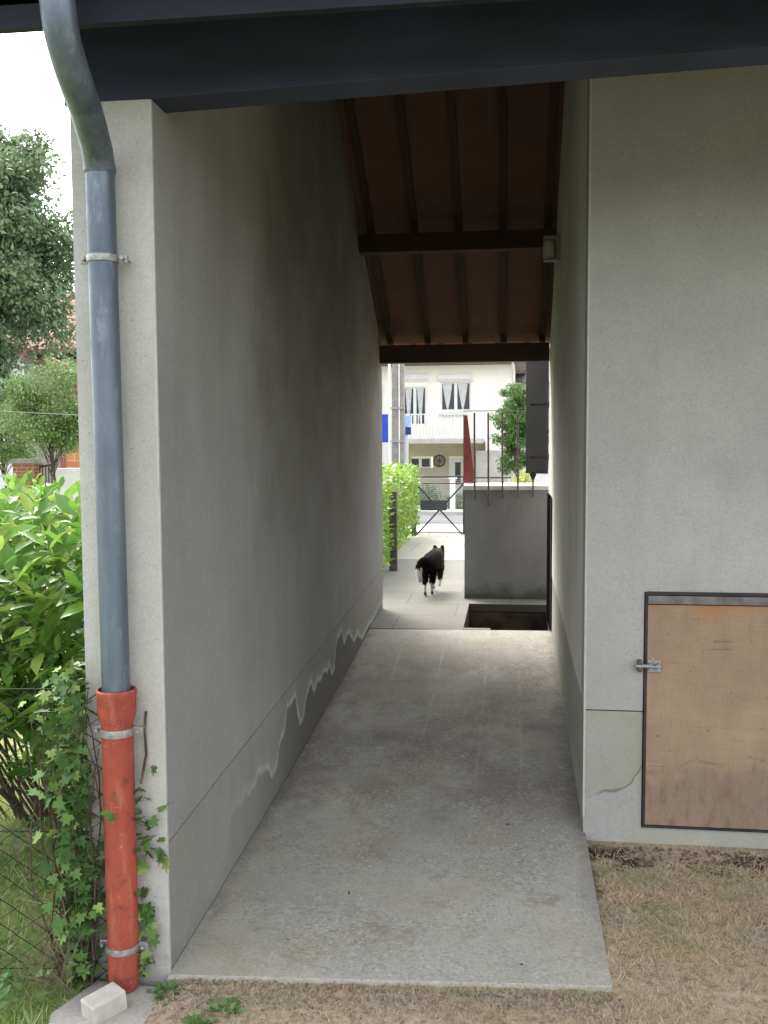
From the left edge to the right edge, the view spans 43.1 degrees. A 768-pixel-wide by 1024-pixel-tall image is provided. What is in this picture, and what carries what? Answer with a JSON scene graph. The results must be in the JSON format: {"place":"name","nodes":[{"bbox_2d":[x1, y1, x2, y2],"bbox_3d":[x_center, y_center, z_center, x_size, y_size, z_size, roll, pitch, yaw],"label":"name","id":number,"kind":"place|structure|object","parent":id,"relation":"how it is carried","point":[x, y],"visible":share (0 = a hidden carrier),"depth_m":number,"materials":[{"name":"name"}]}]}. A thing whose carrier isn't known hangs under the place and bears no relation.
{"place":"outdoors","nodes":[
{"label":"outdoors","id":0,"kind":"place"},
{"bbox_2d":[0,66,55,76],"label":"overhead wire","id":1,"kind":"object","parent":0,"point":[27,71],"visible":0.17,"depth_m":26.28,"materials":[{"name":"metal"}]},
{"bbox_2d":[0,411,73,414],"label":"garden wire","id":2,"kind":"object","parent":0,"point":[33,412],"visible":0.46,"depth_m":15.26,"materials":[{"name":"black metal"}]},
{"bbox_2d":[0,614,92,1023],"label":"lawn","id":3,"kind":"structure","parent":0,"point":[34,1021],"depth_m":3.82,"materials":[{"name":"green plant"}]},
{"bbox_2d":[0,468,88,822],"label":"laurel bush","id":4,"kind":"object","parent":3,"relation":"on","point":[42,626],"visible":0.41,"depth_m":4.19,"materials":[{"name":"green plant"}]},
{"bbox_2d":[0,457,767,1023],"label":"ground","id":5,"kind":"structure","parent":0,"point":[724,1013],"depth_m":3.38,"materials":[{"name":"soil"}]},
{"bbox_2d":[0,387,47,487],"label":"garden tree","id":6,"kind":"object","parent":5,"relation":"on","point":[16,449],"visible":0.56,"depth_m":19.40,"materials":[{"name":"green plant"}]},
{"bbox_2d":[10,459,45,508],"bbox_3d":[-6.845,-0.255,18.759,0.505,1.532,0.440,0,4,7],"label":"brick post","id":7,"kind":"object","parent":5,"relation":"on","point":[21,467],"visible":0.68,"depth_m":18.55,"materials":[{"name":"brick"}]},
{"bbox_2d":[39,463,54,493],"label":"iron gate","id":8,"kind":"structure","parent":7,"relation":"attached to","point":[42,466],"depth_m":18.64,"materials":[{"name":"black metal"}]},
{"bbox_2d":[0,124,76,443],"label":"broadleaf tree","id":9,"kind":"object","parent":5,"relation":"on","point":[36,266],"visible":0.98,"depth_m":20.92,"materials":[{"name":"green plant"}]},
{"bbox_2d":[0,291,77,510],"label":"red roof house","id":10,"kind":"structure","parent":5,"relation":"on","point":[62,463],"depth_m":32.06,"materials":[{"name":"white paint"}]},
{"bbox_2d":[0,352,78,513],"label":"garden tree","id":11,"kind":"object","parent":5,"relation":"on","point":[58,431],"visible":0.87,"depth_m":17.59,"materials":[{"name":"green plant"}]},
{"bbox_2d":[0,715,89,1008],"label":"broad weeds","id":12,"kind":"object","parent":5,"relation":"on","point":[6,975],"visible":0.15,"depth_m":3.49,"materials":[{"name":"green plant"}]},
{"bbox_2d":[1,844,105,1002],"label":"dry stalks","id":13,"kind":"object","parent":5,"relation":"on","point":[58,957],"visible":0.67,"depth_m":3.33,"materials":[{"name":"plant"}]},
{"bbox_2d":[0,688,106,981],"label":"chain link fence","id":14,"kind":"object","parent":5,"relation":"on","point":[37,825],"visible":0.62,"depth_m":3.42,"materials":[{"name":"metal"}]},
{"bbox_2d":[0,659,170,1005],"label":"ivy","id":15,"kind":"object","parent":14,"relation":"attached to","point":[69,806],"visible":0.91,"depth_m":3.37,"materials":[{"name":"green plant"}]},
{"bbox_2d":[53,468,79,518],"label":"white wall","id":16,"kind":"structure","parent":5,"relation":"on","point":[71,476],"depth_m":20.55,"materials":[{"name":"paint"}]},
{"bbox_2d":[66,444,79,467],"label":"orange wall","id":17,"kind":"structure","parent":5,"relation":"on","point":[73,461],"depth_m":23.13,"materials":[{"name":"brick"}]},
{"bbox_2d":[49,981,158,1023],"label":"footing","id":18,"kind":"object","parent":5,"relation":"on","point":[69,1013],"visible":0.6,"depth_m":3.28,"materials":[{"name":"concrete"}]},
{"bbox_2d":[80,982,127,1023],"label":"concrete block","id":19,"kind":"object","parent":18,"relation":"on","point":[107,1001],"depth_m":3.23,"materials":[{"name":"white concrete"}]},
{"bbox_2d":[146,977,182,1005],"bbox_3d":[-0.745,1.642,3.352,0.118,0.055,0.148,-4,6,-42],"label":"weed","id":20,"kind":"object","parent":5,"relation":"on","point":[160,990],"visible":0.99,"depth_m":3.35,"materials":[{"name":"green plant"}]},
{"bbox_2d":[179,1011,213,1023],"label":"weed","id":21,"kind":"object","parent":5,"relation":"on","point":[193,1018],"visible":1,"depth_m":3.14,"materials":[{"name":"green plant"}]},
{"bbox_2d":[204,995,244,1021],"bbox_3d":[-0.531,1.627,3.216,0.131,0.052,0.129,-2,4,-18],"label":"weed","id":22,"kind":"object","parent":5,"relation":"on","point":[217,1007],"visible":1,"depth_m":3.21,"materials":[{"name":"green plant"}]},
{"bbox_2d":[0,0,767,986],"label":"house","id":23,"kind":"structure","parent":5,"relation":"on","point":[326,210],"depth_m":4.31,"materials":[{"name":"paint"}]},
{"bbox_2d":[39,0,148,993],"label":"downpipe","id":24,"kind":"object","parent":23,"relation":"attached to","point":[117,729],"visible":0.96,"depth_m":3.24,"materials":[{"name":"metal"}]},
{"bbox_2d":[526,362,548,479],"bbox_3d":[1.434,-0.920,9.079,0.181,1.240,0.280,0,4,-1],"label":"window shutter","id":25,"kind":"object","parent":23,"relation":"attached to","point":[537,406],"depth_m":9.07,"materials":[{"name":"metal"}]},
{"bbox_2d":[546,493,551,630],"bbox_3d":[1.543,1.054,8.523,0.212,2.400,0.900,0,4,7],"label":"cellar door","id":26,"kind":"structure","parent":23,"relation":"in","point":[549,499],"depth_m":8.85,"materials":[{"name":"black metal"}]},
{"bbox_2d":[543,235,560,262],"bbox_3d":[1.190,-1.867,6.911,0.120,0.180,0.110,0,4,7],"label":"wall lamp","id":27,"kind":"object","parent":23,"relation":"attached to","point":[551,251],"visible":1,"depth_m":6.87,"materials":[{"name":"beige plastic"}]},
{"bbox_2d":[388,364,404,467],"bbox_3d":[0.329,-3.558,25.058,0.428,7.820,0.275,0,4,7],"label":"utility pole","id":28,"kind":"object","parent":5,"relation":"on","point":[398,418],"visible":0.28,"depth_m":25.05,"materials":[{"name":"concrete"}]},
{"bbox_2d":[382,462,422,572],"bbox_3d":[-0.216,-0.075,14.076,1.212,1.455,7.557,0,4,6],"label":"hedge","id":29,"kind":"object","parent":5,"relation":"on","point":[399,479],"visible":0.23,"depth_m":13.97,"materials":[{"name":"green plant"}]},
{"bbox_2d":[121,972,703,1023],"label":"dry grass","id":30,"kind":"structure","parent":5,"relation":"on","point":[490,989],"depth_m":3.23,"materials":[{"name":"beige gravel"}]},
{"bbox_2d":[411,479,417,535],"bbox_3d":[0.605,-0.084,17.991,0.200,1.225,0.150,0,4,7],"label":"gate post","id":31,"kind":"object","parent":5,"relation":"on","point":[414,534],"visible":0.16,"depth_m":18.02,"materials":[{"name":"grey metal"}]},
{"bbox_2d":[416,476,463,533],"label":"garden gate","id":32,"kind":"structure","parent":31,"relation":"attached to","point":[432,505],"depth_m":18.04,"materials":[{"name":"metal"}]},
{"bbox_2d":[418,484,443,503],"bbox_3d":[1.538,-0.521,34.639,1.204,1.117,1.251,0,4,7],"label":"garden shrub","id":33,"kind":"object","parent":5,"relation":"on","point":[428,491],"visible":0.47,"depth_m":34.46,"materials":[{"name":"green plant"}]},
{"bbox_2d":[450,479,454,508],"bbox_3d":[2.377,-0.588,33.619,0.276,1.217,0.310,0,4,7],"label":"gate post","id":34,"kind":"object","parent":5,"relation":"on","point":[453,497],"visible":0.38,"depth_m":33.50,"materials":[{"name":"white paint"}]},
{"bbox_2d":[444,492,462,508],"bbox_3d":[2.777,-0.372,34.534,1.710,0.810,1.271,0,4,7],"label":"garden shrub","id":35,"kind":"object","parent":5,"relation":"on","point":[458,497],"visible":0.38,"depth_m":34.36,"materials":[{"name":"green plant"}]},
{"bbox_2d":[382,362,525,500],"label":"cream house","id":36,"kind":"structure","parent":5,"relation":"on","point":[440,398],"depth_m":37.82,"materials":[{"name":"white paint"}]},
{"bbox_2d":[404,374,428,424],"bbox_3d":[1.213,-4.372,37.967,1.122,1.975,0.282,0,4,7],"label":"window","id":37,"kind":"structure","parent":36,"relation":"in","point":[415,397],"depth_m":38.04,"materials":[{"name":"white paint"}]},
{"bbox_2d":[412,457,430,467],"bbox_3d":[1.462,-1.979,39.122,0.887,0.449,0.084,0,4,7],"label":"window","id":38,"kind":"structure","parent":36,"relation":"in","point":[423,462],"depth_m":39.08,"materials":[{"name":"white paint"}]},
{"bbox_2d":[433,454,445,466],"bbox_3d":[2.211,-2.046,38.867,0.520,0.520,0.058,0,4,7],"label":"wall ornament","id":39,"kind":"object","parent":36,"relation":"attached to","point":[439,460],"depth_m":38.85,"materials":[{"name":"wood"}]},
{"bbox_2d":[436,374,472,410],"bbox_3d":[2.751,-4.625,37.746,1.427,1.406,0.282,0,4,7],"label":"window","id":40,"kind":"structure","parent":36,"relation":"in","point":[454,396],"depth_m":37.82,"materials":[{"name":"white paint"}]},
{"bbox_2d":[449,457,462,500],"bbox_3d":[2.882,-1.250,38.939,0.674,1.883,0.060,0,4,7],"label":"door","id":41,"kind":"structure","parent":36,"relation":"in","point":[455,463],"depth_m":38.88,"materials":[{"name":"white paint"}]},
{"bbox_2d":[476,451,514,482],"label":"stone wall","id":42,"kind":"structure","parent":5,"relation":"on","point":[481,463],"depth_m":37.41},
{"bbox_2d":[489,381,548,478],"bbox_3d":[2.792,-1.081,20.275,1.146,3.263,1.310,-4,6,-41],"label":"broadleaf tree","id":43,"kind":"object","parent":5,"relation":"on","point":[516,400],"visible":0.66,"depth_m":20.09,"materials":[{"name":"green plant"}]},
{"bbox_2d":[592,845,766,876],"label":"soil crumbs","id":44,"kind":"object","parent":5,"relation":"on","point":[682,854],"visible":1,"depth_m":4.33,"materials":[{"name":"brown soil"}]},
{"bbox_2d":[167,629,612,1002],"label":"passage floor","id":45,"kind":"structure","parent":0,"point":[435,761],"depth_m":4.41,"materials":[{"name":"concrete"}]},
{"bbox_2d":[386,533,463,560],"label":"pale path","id":46,"kind":"structure","parent":0,"point":[418,546],"depth_m":15.62,"materials":[{"name":"grey concrete"}]},
{"bbox_2d":[476,477,510,482],"bbox_3d":[1.911,-0.111,17.945,0.860,1.083,0.027,0,4,7],"label":"garden fence","id":47,"kind":"object","parent":46,"relation":"on","point":[490,478],"visible":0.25,"depth_m":17.89,"materials":[{"name":"metal"}]},
{"bbox_2d":[508,468,537,482],"bbox_3d":[2.275,-0.086,15.863,0.587,1.287,0.580,0,4,7],"label":"flowering shrub","id":48,"kind":"object","parent":46,"relation":"on","point":[524,478],"visible":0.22,"depth_m":15.81,"materials":[{"name":"yellow plant"}]},
{"bbox_2d":[405,509,462,533],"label":"pavement","id":49,"kind":"structure","parent":0,"point":[445,529],"depth_m":19.66,"materials":[{"name":"grey concrete"}]},
{"bbox_2d":[417,515,462,523],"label":"road","id":50,"kind":"structure","parent":0,"point":[424,519],"depth_m":27.22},
{"bbox_2d":[382,414,410,466],"bbox_3d":[0.218,-1.183,25.823,1.029,2.832,0.160,0,4,7],"label":"street sign","id":51,"kind":"object","parent":50,"relation":"on","point":[385,436],"visible":0.33,"depth_m":25.71,"materials":[{"name":"blue metal"}]},
{"bbox_2d":[535,470,548,482],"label":"white wall","id":52,"kind":"structure","parent":50,"relation":"on","point":[542,478],"depth_m":23.70,"materials":[{"name":"paint"}]},
{"bbox_2d":[369,559,545,629],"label":"path","id":53,"kind":"structure","parent":0,"point":[409,604],"depth_m":9.40,"materials":[{"name":"grey concrete"}]},
{"bbox_2d":[389,491,397,570],"bbox_3d":[0.116,0.274,12.035,0.095,1.054,0.090,0,4,7],"label":"fence post","id":54,"kind":"object","parent":53,"relation":"on","point":[394,552],"visible":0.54,"depth_m":11.99,"materials":[{"name":"brown wood"}]},
{"bbox_2d":[415,545,444,594],"bbox_3d":[0.516,0.593,10.041,0.214,0.476,0.881,1,4,17],"label":"dog","id":55,"kind":"object","parent":53,"relation":"on","point":[430,565],"visible":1,"depth_m":9.84},
{"bbox_2d":[464,483,548,599],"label":"parapet wall","id":56,"kind":"structure","parent":53,"relation":"on","point":[505,547],"depth_m":9.57,"materials":[{"name":"grey concrete"}]},
{"bbox_2d":[463,415,473,489],"bbox_3d":[0.854,-0.593,9.684,0.128,0.747,0.060,0,4,7],"label":"closed red parasol","id":57,"kind":"object","parent":56,"relation":"on","point":[468,471],"visible":0.76,"depth_m":9.66,"materials":[{"name":"red fabric"}]},
{"bbox_2d":[463,410,533,505],"bbox_3d":[1.202,-0.521,9.470,0.856,0.937,0.022,0,4,7],"label":"iron railing","id":58,"kind":"object","parent":56,"relation":"attached to","point":[501,454],"visible":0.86,"depth_m":9.47,"materials":[{"name":"metal"}]},
{"bbox_2d":[465,611,549,630],"bbox_3d":[1.108,1.669,8.777,0.735,1.340,1.200,0,4,7],"label":"stairwell","id":59,"kind":"object","parent":53,"relation":"in","point":[532,621],"depth_m":9.32,"materials":[{"name":"black concrete"}]},
{"bbox_2d":[515,361,549,481],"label":"neighbour house","id":60,"kind":"structure","parent":0,"point":[520,379],"depth_m":43.28,"materials":[{"name":"stone"}]},
{"bbox_2d":[588,841,767,1023],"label":"dry grass","id":61,"kind":"structure","parent":0,"point":[709,900],"depth_m":3.73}
]}

